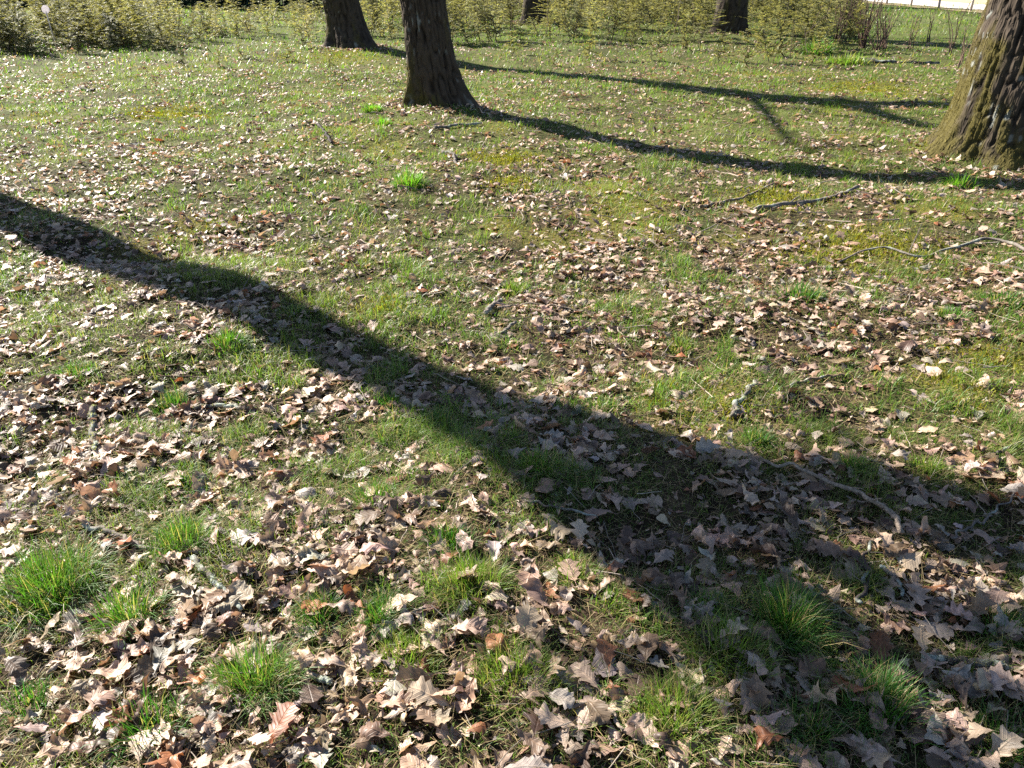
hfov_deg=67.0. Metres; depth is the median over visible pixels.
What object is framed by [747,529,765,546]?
oak leaf
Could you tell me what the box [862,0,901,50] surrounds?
bare shrub
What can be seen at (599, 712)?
oak leaf
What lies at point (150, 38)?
sapling
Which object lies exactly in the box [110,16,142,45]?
sapling
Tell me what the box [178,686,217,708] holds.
oak leaf
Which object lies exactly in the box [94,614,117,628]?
oak leaf
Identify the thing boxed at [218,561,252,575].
oak leaf
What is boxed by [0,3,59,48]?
sapling
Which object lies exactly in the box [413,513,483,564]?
grass tuft
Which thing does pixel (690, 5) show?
sapling
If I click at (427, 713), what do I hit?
oak leaf
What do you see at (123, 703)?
oak leaf
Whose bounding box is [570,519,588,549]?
oak leaf
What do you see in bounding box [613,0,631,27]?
sapling
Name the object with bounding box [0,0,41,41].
sapling
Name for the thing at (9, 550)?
oak leaf
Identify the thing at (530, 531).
oak leaf
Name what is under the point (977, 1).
field
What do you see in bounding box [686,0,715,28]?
sapling
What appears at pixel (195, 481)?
oak leaf
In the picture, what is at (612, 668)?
oak leaf
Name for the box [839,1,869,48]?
sapling
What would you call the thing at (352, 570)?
oak leaf
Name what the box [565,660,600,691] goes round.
oak leaf
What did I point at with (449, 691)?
oak leaf
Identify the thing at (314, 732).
oak leaf
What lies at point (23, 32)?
sapling
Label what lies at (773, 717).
oak leaf
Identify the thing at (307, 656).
oak leaf
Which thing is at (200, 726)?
oak leaf
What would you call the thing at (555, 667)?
oak leaf
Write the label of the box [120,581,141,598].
oak leaf
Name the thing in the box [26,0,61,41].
sapling
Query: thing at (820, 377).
fallen stick
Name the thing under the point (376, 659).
oak leaf
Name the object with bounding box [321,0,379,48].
oak tree
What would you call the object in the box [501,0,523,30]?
sapling
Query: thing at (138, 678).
oak leaf
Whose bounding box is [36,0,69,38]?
sapling
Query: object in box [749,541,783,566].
oak leaf
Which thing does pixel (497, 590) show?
oak leaf
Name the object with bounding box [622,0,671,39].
sapling
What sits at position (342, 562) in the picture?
oak leaf
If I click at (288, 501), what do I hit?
oak leaf
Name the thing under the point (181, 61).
sapling
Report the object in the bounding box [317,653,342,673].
oak leaf
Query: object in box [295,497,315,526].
oak leaf
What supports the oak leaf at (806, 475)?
on the leaf litter at (728, 536)
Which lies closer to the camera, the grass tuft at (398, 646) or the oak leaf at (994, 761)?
the oak leaf at (994, 761)
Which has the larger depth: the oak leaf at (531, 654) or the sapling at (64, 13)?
the sapling at (64, 13)
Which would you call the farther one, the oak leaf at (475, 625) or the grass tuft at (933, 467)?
the grass tuft at (933, 467)
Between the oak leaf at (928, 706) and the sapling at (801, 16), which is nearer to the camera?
the oak leaf at (928, 706)
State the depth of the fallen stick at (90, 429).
3.04 m
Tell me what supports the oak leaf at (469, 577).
on the grass tuft at (461, 580)
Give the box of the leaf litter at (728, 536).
[0,20,1023,767]
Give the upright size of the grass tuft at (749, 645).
0.143 m
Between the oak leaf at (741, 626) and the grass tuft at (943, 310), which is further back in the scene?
the grass tuft at (943, 310)
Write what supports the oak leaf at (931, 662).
on the leaf litter at (728, 536)
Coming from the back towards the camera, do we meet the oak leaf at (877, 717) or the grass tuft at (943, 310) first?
the grass tuft at (943, 310)
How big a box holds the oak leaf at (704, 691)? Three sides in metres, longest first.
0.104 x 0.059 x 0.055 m
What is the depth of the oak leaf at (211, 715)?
1.81 m
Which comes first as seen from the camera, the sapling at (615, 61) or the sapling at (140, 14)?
the sapling at (615, 61)
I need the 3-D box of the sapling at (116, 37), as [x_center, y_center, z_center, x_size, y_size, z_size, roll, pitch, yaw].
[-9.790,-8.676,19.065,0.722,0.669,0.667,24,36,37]
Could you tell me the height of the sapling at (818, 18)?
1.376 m
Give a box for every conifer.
[6,0,54,7]
[155,0,247,8]
[196,0,290,9]
[258,0,363,9]
[362,0,400,8]
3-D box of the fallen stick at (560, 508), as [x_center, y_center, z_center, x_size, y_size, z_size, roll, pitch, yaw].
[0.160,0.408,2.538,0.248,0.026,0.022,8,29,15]
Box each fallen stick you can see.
[79,86,95,91]
[81,522,163,550]
[87,404,98,450]
[190,554,242,610]
[192,403,249,409]
[285,658,333,685]
[317,122,332,143]
[433,121,481,129]
[441,150,457,163]
[484,298,502,314]
[497,302,583,311]
[500,321,516,334]
[525,499,597,517]
[571,699,652,737]
[699,182,774,207]
[730,378,762,416]
[753,185,859,210]
[764,459,904,533]
[782,373,847,388]
[837,224,1023,262]
[855,540,903,604]
[858,57,939,63]
[879,564,904,596]
[921,653,1006,667]
[951,493,1014,541]
[987,441,1023,454]
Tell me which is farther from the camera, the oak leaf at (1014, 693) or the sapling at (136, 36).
the sapling at (136, 36)
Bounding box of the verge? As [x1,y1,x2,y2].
[849,1,981,12]
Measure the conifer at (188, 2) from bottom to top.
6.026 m
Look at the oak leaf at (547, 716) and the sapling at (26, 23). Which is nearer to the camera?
the oak leaf at (547, 716)
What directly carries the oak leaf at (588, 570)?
on the grass tuft at (573, 558)
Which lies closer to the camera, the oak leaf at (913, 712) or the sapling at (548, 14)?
the oak leaf at (913, 712)
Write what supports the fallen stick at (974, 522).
on the ground at (546, 358)
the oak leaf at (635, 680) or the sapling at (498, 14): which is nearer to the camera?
the oak leaf at (635, 680)
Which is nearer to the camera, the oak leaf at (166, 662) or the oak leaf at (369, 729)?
the oak leaf at (369, 729)
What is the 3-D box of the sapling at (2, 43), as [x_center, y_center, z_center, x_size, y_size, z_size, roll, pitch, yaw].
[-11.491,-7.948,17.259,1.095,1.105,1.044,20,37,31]
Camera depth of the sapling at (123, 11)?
21.69 m
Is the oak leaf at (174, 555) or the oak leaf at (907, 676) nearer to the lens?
the oak leaf at (907, 676)
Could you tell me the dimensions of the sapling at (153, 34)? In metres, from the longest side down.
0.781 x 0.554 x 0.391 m
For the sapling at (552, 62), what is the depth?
14.96 m
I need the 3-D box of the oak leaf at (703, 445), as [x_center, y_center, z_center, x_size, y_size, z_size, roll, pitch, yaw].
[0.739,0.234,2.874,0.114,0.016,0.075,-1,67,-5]
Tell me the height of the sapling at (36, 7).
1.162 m
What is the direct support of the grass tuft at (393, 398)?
on the ground at (546, 358)
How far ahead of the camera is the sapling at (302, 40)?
17.69 m
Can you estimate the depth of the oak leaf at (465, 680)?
1.89 m
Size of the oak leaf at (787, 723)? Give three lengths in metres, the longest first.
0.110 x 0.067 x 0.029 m
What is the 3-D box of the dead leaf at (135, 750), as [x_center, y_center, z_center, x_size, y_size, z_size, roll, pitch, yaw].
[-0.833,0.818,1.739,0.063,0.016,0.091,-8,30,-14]
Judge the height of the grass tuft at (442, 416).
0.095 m
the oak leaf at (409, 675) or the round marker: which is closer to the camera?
the oak leaf at (409, 675)
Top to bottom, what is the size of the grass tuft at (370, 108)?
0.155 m
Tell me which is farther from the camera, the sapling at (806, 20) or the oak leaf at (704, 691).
the sapling at (806, 20)
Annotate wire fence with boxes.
[864,0,974,10]
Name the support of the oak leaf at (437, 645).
on the ground at (546, 358)
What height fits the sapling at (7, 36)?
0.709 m
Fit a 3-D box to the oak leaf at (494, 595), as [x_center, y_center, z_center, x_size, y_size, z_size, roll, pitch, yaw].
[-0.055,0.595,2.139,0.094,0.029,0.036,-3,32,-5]
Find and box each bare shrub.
[832,0,862,44]
[847,0,893,48]
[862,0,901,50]
[908,12,923,49]
[927,7,935,41]
[936,0,980,54]
[958,24,971,67]
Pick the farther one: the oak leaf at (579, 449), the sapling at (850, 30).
the sapling at (850, 30)
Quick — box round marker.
[41,5,56,49]
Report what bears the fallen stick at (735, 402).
on the ground at (546, 358)
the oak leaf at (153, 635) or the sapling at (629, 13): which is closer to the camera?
the oak leaf at (153, 635)
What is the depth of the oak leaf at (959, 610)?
2.17 m
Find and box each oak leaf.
[0,542,20,556]
[1,656,30,677]
[3,584,22,604]
[3,634,30,646]
[11,483,31,490]
[13,721,48,731]
[20,626,40,652]
[23,704,41,725]
[28,733,69,761]
[40,612,59,638]
[54,620,83,636]
[58,708,91,734]
[61,594,83,621]
[62,609,85,625]
[63,648,85,669]
[65,631,88,649]
[66,647,94,665]
[66,734,90,755]
[69,740,107,752]
[70,679,88,704]
[74,592,97,616]
[79,689,116,722]
[83,653,130,678]
[90,710,111,734]
[91,670,113,710]
[91,723,126,755]
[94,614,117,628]
[99,620,132,643]
[100,634,124,646]
[104,633,130,648]
[104,705,129,727]
[111,423,130,443]
[112,618,153,637]
[119,699,140,713]
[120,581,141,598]
[125,651,159,679]
[125,672,149,700]
[126,722,170,753]
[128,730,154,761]
[130,668,158,683]
[131,692,151,725]
[132,719,165,751]
[134,618,172,635]
[146,615,162,622]
[149,625,176,652]
[151,721,177,733]
[152,640,175,678]
[155,628,175,639]
[156,550,181,560]
[158,470,184,479]
[158,631,173,646]
[159,653,198,673]
[159,710,174,749]
[165,571,179,580]
[166,734,190,749]
[170,573,198,600]
[170,728,189,739]
[173,599,195,625]
[174,636,205,653]
[177,659,206,684]
[177,660,194,684]
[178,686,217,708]
[184,653,197,667]
[187,711,210,737]
[190,714,226,734]
[191,472,214,496]
[192,686,214,715]
[198,677,216,701]
[200,709,218,748]
[201,587,218,613]
[201,617,220,642]
[201,681,224,698]
[206,587,228,601]
[207,476,227,488]
[209,685,230,709]
[211,698,239,721]
[214,591,245,614]
[216,610,233,626]
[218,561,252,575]
[218,644,244,662]
[228,579,253,600]
[229,445,241,460]
[229,560,256,576]
[234,460,254,479]
[239,632,265,671]
[247,732,273,744]
[256,586,272,612]
[257,509,280,532]
[258,623,278,654]
[260,515,278,544]
[262,493,283,508]
[263,510,293,530]
[268,702,298,748]
[273,556,297,567]
[280,496,301,508]
[290,718,313,743]
[292,645,315,669]
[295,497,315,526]
[295,572,323,600]
[297,724,322,758]
[298,545,332,563]
[299,674,323,702]
[301,599,331,612]
[303,563,340,578]
[304,710,335,753]
[306,589,320,614]
[310,563,341,569]
[314,653,348,668]
[317,442,338,449]
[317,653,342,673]
[319,579,330,606]
[319,711,349,727]
[322,574,348,588]
[322,599,358,617]
[328,540,357,558]
[334,551,353,575]
[341,554,374,573]
[343,584,364,607]
[343,665,357,686]
[344,693,376,717]
[350,551,369,566]
[351,630,367,654]
[353,645,382,667]
[354,510,384,526]
[359,542,393,554]
[359,720,395,739]
[360,657,374,677]
[368,525,398,554]
[374,689,414,708]
[378,665,406,696]
[382,594,423,615]
[383,491,400,512]
[383,699,406,719]
[384,501,402,526]
[394,595,414,628]
[396,664,440,693]
[401,702,415,725]
[406,676,452,708]
[409,702,440,727]
[413,512,444,528]
[427,633,446,655]
[429,685,458,695]
[433,708,450,725]
[447,616,489,639]
[447,664,476,694]
[451,676,475,712]
[454,564,477,578]
[454,616,471,634]
[454,671,468,706]
[455,529,472,551]
[459,675,479,693]
[466,582,504,605]
[467,572,502,579]
[470,420,492,429]
[470,643,500,659]
[474,503,489,511]
[477,580,509,599]
[481,592,508,601]
[482,585,492,591]
[485,540,502,564]
[496,655,525,676]
[510,722,548,756]
[515,561,540,584]
[516,604,542,644]
[521,577,551,607]
[522,641,545,666]
[523,518,547,539]
[523,706,543,739]
[524,681,551,697]
[526,417,541,425]
[526,621,550,649]
[530,606,553,633]
[532,662,556,683]
[534,700,577,728]
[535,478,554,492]
[544,688,574,709]
[546,655,565,678]
[547,514,570,540]
[556,602,579,614]
[558,559,582,584]
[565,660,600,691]
[570,443,584,457]
[570,443,585,459]
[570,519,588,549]
[576,695,597,731]
[584,508,616,521]
[585,556,595,581]
[587,700,611,724]
[592,638,617,676]
[595,638,617,667]
[614,633,646,647]
[618,526,635,544]
[624,674,650,704]
[624,722,643,739]
[625,712,660,749]
[628,537,654,561]
[634,567,673,587]
[636,632,659,663]
[640,530,653,545]
[654,549,674,562]
[668,585,687,613]
[669,571,684,598]
[670,650,705,683]
[674,680,721,703]
[681,564,692,587]
[682,695,700,706]
[689,525,704,536]
[692,479,711,493]
[693,528,714,560]
[696,437,720,454]
[698,546,716,559]
[707,469,737,484]
[720,617,749,637]
[723,448,751,457]
[728,643,765,664]
[734,670,749,694]
[737,456,754,466]
[739,683,758,714]
[742,484,760,504]
[745,650,766,668]
[746,668,772,706]
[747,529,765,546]
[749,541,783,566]
[750,709,786,726]
[753,625,787,648]
[753,725,788,750]
[755,661,768,675]
[761,539,780,568]
[761,711,797,734]
[764,662,782,689]
[768,627,781,660]
[776,502,799,531]
[784,591,808,618]
[784,679,826,703]
[795,465,817,482]
[797,652,827,680]
[800,539,839,558]
[808,545,820,555]
[829,733,867,756]
[831,675,877,692]
[832,452,840,468]
[832,673,872,700]
[838,664,856,679]
[840,546,874,572]
[841,735,894,767]
[848,732,903,764]
[851,635,869,666]
[852,691,872,705]
[862,687,885,712]
[867,738,894,767]
[868,630,894,668]
[869,706,888,729]
[874,528,894,548]
[876,687,916,713]
[878,542,912,560]
[888,663,906,686]
[893,662,922,685]
[895,549,924,570]
[897,706,923,726]
[903,575,924,591]
[905,582,931,608]
[909,614,953,640]
[911,625,933,649]
[911,688,933,710]
[918,516,931,535]
[920,648,947,677]
[920,710,954,739]
[924,705,948,749]
[932,554,951,567]
[938,672,970,687]
[941,661,974,683]
[941,730,974,760]
[943,600,985,626]
[945,707,967,730]
[948,727,990,746]
[949,673,971,711]
[950,737,972,757]
[951,667,988,682]
[954,719,998,740]
[956,751,999,767]
[957,587,997,621]
[960,616,987,633]
[964,460,983,471]
[964,670,985,698]
[972,668,998,697]
[975,670,1010,682]
[985,587,1008,603]
[986,599,1010,635]
[987,601,1023,613]
[987,669,1007,697]
[988,661,1020,696]
[988,724,1023,756]
[1002,619,1023,638]
[1002,683,1023,700]
[1012,675,1023,687]
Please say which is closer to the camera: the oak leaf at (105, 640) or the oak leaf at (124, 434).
the oak leaf at (105, 640)
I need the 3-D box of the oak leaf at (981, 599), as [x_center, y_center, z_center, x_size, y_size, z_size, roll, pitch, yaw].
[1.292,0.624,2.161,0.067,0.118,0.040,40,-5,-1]
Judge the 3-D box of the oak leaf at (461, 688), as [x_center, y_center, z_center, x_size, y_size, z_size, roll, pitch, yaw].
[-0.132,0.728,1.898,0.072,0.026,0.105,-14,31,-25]
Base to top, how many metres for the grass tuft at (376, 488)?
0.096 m
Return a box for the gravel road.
[863,0,985,9]
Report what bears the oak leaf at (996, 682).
on the oak leaf at (983, 683)
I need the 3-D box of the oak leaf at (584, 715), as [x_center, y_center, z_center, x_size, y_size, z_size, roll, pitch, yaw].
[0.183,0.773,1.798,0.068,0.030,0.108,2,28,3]
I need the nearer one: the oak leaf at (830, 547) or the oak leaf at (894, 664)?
the oak leaf at (894, 664)
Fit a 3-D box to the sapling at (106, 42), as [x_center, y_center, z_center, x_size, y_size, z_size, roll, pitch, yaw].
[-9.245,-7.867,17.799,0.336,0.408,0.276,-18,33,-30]
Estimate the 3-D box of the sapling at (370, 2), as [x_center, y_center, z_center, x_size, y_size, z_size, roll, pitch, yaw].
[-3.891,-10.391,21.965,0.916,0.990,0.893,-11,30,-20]
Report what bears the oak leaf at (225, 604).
on the leaf litter at (728, 536)
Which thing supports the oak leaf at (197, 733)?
on the leaf litter at (728, 536)
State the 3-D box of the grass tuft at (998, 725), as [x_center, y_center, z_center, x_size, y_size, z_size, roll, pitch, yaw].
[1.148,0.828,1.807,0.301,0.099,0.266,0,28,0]
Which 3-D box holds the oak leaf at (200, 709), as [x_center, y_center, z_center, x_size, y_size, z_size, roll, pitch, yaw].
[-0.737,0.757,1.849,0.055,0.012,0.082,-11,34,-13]
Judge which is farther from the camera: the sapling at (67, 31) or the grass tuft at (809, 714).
the sapling at (67, 31)
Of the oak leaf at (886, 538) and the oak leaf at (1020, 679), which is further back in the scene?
the oak leaf at (886, 538)
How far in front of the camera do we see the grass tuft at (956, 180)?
6.56 m
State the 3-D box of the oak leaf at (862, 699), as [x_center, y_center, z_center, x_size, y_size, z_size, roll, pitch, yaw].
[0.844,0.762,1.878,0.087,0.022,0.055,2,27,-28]
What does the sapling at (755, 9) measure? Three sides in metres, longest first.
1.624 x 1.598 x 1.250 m
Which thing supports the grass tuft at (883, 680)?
on the ground at (546, 358)
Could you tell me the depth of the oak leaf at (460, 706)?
1.85 m
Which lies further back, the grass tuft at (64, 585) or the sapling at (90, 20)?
the sapling at (90, 20)
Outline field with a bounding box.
[933,0,986,3]
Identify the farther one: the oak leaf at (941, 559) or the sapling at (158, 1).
the sapling at (158, 1)
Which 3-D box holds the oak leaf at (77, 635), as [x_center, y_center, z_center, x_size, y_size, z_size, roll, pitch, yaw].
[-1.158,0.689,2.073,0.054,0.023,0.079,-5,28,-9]
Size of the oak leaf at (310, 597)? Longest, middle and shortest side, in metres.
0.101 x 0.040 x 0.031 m
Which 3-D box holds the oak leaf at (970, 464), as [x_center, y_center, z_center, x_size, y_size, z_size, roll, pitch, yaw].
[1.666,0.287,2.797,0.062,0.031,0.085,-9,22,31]
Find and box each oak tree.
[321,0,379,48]
[399,0,480,108]
[518,0,551,24]
[708,0,750,34]
[921,0,1023,170]
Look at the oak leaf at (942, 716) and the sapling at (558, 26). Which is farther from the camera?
the sapling at (558, 26)
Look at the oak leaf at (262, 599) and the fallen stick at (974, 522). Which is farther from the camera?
the fallen stick at (974, 522)
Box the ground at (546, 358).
[0,0,1023,767]
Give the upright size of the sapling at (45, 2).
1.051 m
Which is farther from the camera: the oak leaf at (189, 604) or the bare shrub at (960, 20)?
the bare shrub at (960, 20)
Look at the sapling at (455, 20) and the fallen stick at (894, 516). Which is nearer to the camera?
the fallen stick at (894, 516)
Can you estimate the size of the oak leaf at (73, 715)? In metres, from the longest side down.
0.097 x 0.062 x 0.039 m
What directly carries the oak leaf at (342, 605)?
on the ground at (546, 358)
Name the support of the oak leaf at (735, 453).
on the leaf litter at (728, 536)
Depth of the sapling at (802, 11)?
17.51 m
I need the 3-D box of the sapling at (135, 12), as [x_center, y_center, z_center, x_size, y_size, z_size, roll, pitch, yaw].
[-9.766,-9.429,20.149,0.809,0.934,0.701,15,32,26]
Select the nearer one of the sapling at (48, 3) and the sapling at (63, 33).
the sapling at (63, 33)
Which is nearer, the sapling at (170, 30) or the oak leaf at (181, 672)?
the oak leaf at (181, 672)
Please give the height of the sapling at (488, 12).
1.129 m
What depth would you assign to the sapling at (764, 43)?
15.28 m
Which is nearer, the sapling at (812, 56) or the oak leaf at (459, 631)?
the oak leaf at (459, 631)
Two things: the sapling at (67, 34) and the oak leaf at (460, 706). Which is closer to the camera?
the oak leaf at (460, 706)
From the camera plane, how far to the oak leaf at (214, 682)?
1.88 m
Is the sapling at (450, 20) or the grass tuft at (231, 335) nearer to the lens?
the grass tuft at (231, 335)
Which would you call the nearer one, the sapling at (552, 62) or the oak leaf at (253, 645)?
the oak leaf at (253, 645)
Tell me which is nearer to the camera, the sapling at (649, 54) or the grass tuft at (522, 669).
the grass tuft at (522, 669)
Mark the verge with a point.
(979, 11)
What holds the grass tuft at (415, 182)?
on the ground at (546, 358)
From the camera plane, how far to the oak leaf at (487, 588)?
2.17 m
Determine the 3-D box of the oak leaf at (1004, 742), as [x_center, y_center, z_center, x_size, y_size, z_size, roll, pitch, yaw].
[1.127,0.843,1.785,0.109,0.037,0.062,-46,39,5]
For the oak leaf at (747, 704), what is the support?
on the leaf litter at (728, 536)
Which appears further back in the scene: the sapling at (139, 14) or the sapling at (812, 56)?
the sapling at (139, 14)
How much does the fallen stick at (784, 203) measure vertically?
0.072 m
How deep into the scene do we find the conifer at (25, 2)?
39.88 m
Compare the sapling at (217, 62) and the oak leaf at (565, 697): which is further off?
the sapling at (217, 62)
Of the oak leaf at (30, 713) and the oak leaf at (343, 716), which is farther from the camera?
the oak leaf at (30, 713)
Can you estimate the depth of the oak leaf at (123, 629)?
2.08 m
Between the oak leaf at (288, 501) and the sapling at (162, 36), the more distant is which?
the sapling at (162, 36)
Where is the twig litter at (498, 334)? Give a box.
[0,86,1023,767]
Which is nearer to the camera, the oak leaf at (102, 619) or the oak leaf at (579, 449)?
the oak leaf at (102, 619)
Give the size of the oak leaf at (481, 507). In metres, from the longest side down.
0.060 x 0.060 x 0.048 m
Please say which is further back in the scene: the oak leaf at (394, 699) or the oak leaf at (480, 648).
the oak leaf at (480, 648)
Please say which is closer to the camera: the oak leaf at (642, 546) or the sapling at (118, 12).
the oak leaf at (642, 546)
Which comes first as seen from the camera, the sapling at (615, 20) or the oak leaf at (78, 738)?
the oak leaf at (78, 738)
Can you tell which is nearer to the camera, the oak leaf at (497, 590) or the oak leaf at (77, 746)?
the oak leaf at (77, 746)
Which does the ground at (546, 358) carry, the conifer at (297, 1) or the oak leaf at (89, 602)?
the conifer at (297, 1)
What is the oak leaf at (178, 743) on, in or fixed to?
on the leaf litter at (728, 536)
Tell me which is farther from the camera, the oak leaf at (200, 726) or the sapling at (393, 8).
the sapling at (393, 8)
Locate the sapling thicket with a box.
[0,0,869,58]
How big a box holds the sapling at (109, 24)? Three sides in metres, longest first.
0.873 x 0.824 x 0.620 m
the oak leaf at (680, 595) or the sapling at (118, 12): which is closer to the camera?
the oak leaf at (680, 595)
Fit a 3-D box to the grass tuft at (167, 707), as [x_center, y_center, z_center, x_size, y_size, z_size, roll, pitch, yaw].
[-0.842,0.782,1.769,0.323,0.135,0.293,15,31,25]
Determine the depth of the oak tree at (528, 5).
26.28 m
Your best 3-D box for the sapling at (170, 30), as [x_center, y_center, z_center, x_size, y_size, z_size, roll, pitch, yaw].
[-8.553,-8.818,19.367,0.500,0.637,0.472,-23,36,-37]
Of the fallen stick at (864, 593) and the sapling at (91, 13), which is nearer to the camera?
the fallen stick at (864, 593)
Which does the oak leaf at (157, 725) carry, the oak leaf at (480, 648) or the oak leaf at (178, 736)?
the oak leaf at (178, 736)
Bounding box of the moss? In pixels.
[10,47,1023,474]
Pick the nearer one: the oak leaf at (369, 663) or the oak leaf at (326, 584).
the oak leaf at (369, 663)
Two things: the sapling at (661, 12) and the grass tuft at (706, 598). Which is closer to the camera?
the grass tuft at (706, 598)
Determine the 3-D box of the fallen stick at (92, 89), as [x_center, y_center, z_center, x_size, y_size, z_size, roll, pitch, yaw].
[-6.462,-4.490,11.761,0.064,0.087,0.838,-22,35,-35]
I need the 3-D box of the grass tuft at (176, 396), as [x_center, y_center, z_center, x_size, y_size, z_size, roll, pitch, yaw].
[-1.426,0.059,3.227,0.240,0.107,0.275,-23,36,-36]
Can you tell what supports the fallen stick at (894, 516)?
on the ground at (546, 358)
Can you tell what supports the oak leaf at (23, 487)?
on the leaf litter at (728, 536)
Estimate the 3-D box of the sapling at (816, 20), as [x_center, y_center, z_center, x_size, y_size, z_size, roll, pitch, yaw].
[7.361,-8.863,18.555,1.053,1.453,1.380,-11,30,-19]
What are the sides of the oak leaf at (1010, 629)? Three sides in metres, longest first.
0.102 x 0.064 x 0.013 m
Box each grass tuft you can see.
[0,520,131,651]
[0,670,68,744]
[47,359,102,391]
[66,569,182,656]
[70,678,209,767]
[126,504,219,578]
[144,384,194,417]
[154,465,212,505]
[179,627,324,732]
[201,323,256,358]
[280,303,312,319]
[283,583,348,643]
[343,583,427,643]
[343,620,450,694]
[346,472,413,509]
[360,100,386,112]
[367,388,408,408]
[373,116,393,125]
[385,163,439,190]
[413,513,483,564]
[413,544,528,630]
[417,404,460,432]
[453,623,578,733]
[495,280,535,297]
[506,441,579,482]
[541,545,615,594]
[588,581,639,623]
[606,660,744,766]
[664,334,703,356]
[672,599,797,706]
[679,584,741,625]
[731,417,790,452]
[731,566,881,678]
[769,277,833,304]
[774,678,863,767]
[794,35,840,55]
[807,642,954,766]
[822,50,876,65]
[828,447,877,485]
[899,452,955,483]
[922,302,981,321]
[940,171,982,189]
[950,692,1023,767]
[962,594,1023,650]
[965,283,1023,312]
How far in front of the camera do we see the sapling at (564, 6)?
21.45 m
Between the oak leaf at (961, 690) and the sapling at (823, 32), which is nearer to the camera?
the oak leaf at (961, 690)
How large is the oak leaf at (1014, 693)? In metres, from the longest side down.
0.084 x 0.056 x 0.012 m
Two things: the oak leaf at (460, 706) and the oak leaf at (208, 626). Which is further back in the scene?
the oak leaf at (208, 626)
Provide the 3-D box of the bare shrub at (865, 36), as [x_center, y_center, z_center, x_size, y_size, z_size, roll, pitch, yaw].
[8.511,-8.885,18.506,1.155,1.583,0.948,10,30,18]
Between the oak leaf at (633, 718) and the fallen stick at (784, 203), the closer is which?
the oak leaf at (633, 718)
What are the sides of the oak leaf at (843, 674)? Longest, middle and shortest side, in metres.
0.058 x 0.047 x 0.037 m
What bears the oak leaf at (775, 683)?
on the ground at (546, 358)
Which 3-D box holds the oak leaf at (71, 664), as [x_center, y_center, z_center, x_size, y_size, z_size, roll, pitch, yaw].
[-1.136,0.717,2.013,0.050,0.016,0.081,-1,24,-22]
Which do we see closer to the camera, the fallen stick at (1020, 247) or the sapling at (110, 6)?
the fallen stick at (1020, 247)
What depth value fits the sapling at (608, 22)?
20.40 m
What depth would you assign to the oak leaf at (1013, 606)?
2.18 m
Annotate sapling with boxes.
[0,0,29,49]
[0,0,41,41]
[0,1,54,53]
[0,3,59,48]
[0,5,50,51]
[0,12,15,52]
[0,13,18,50]
[1,18,17,49]
[8,0,33,34]
[10,15,33,45]
[21,0,54,31]
[21,0,63,43]
[23,0,58,40]
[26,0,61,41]
[28,0,68,36]
[29,0,52,31]
[32,0,58,27]
[34,13,58,45]
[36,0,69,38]
[37,0,71,38]
[37,8,69,44]
[40,0,84,50]
[50,2,72,22]
[52,19,78,48]
[56,17,89,45]
[59,0,94,28]
[59,2,88,39]
[61,0,86,37]
[69,2,107,46]
[69,16,85,41]
[69,23,88,52]
[71,2,107,45]
[71,7,91,39]
[74,0,133,37]
[76,0,122,34]
[78,0,118,28]
[83,0,115,43]
[91,5,116,44]
[92,0,142,39]
[97,12,130,46]
[97,18,133,45]
[97,26,119,49]
[103,33,117,50]
[106,0,150,28]
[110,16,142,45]
[112,0,154,41]
[116,7,145,46]
[116,11,133,40]
[118,0,163,36]
[123,17,149,49]
[125,4,156,35]
[127,0,153,33]
[141,22,160,48]
[142,23,164,43]
[144,0,166,25]
[148,15,184,50]
[152,23,168,48]
[152,23,172,48]
[160,0,184,35]
[162,18,178,41]
[163,27,174,44]
[172,48,190,64]
[173,5,204,40]
[178,24,193,44]
[213,49,226,66]
[232,39,252,57]
[275,39,293,61]
[290,25,310,48]
[323,51,337,68]
[362,0,384,32]
[363,0,384,25]
[364,0,390,35]
[374,0,399,37]
[393,11,403,30]
[446,0,464,37]
[446,1,459,41]
[448,0,465,16]
[448,0,469,20]
[449,0,468,27]
[449,3,474,45]
[449,5,466,31]
[450,0,479,25]
[454,0,499,40]
[461,0,495,42]
[465,0,487,37]
[469,0,501,40]
[475,0,515,24]
[477,0,516,40]
[479,0,520,31]
[491,0,531,28]
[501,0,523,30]
[503,30,527,55]
[507,17,529,40]
[531,0,569,38]
[535,0,558,31]
[540,0,573,35]
[545,0,590,37]
[550,48,560,66]
[558,0,594,40]
[559,0,599,40]
[574,13,603,59]
[578,0,609,28]
[586,0,632,40]
[592,0,637,40]
[607,45,621,65]
[611,0,643,36]
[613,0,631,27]
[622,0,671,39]
[624,18,647,47]
[625,2,648,23]
[626,2,639,29]
[632,0,668,30]
[643,1,672,28]
[644,8,669,51]
[644,34,660,58]
[646,1,674,23]
[650,0,676,31]
[651,0,698,30]
[658,0,674,22]
[659,0,686,30]
[664,0,699,41]
[670,12,698,51]
[673,1,702,30]
[675,23,697,50]
[676,0,725,37]
[677,0,709,27]
[678,0,729,46]
[685,0,728,36]
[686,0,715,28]
[692,0,714,30]
[708,28,734,60]
[724,29,766,66]
[734,0,791,37]
[748,0,764,19]
[748,6,771,49]
[749,14,784,61]
[750,0,785,27]
[752,17,807,56]
[754,0,774,18]
[763,0,814,35]
[763,0,815,49]
[768,0,795,26]
[781,0,818,36]
[781,0,828,48]
[785,0,807,38]
[785,2,799,33]
[788,1,842,42]
[789,0,839,43]
[796,0,833,39]
[800,0,842,48]
[802,37,829,65]
[809,0,850,44]
[809,19,840,60]
[832,0,876,39]
[834,0,857,25]
[834,8,866,42]
[839,0,862,38]
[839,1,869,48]

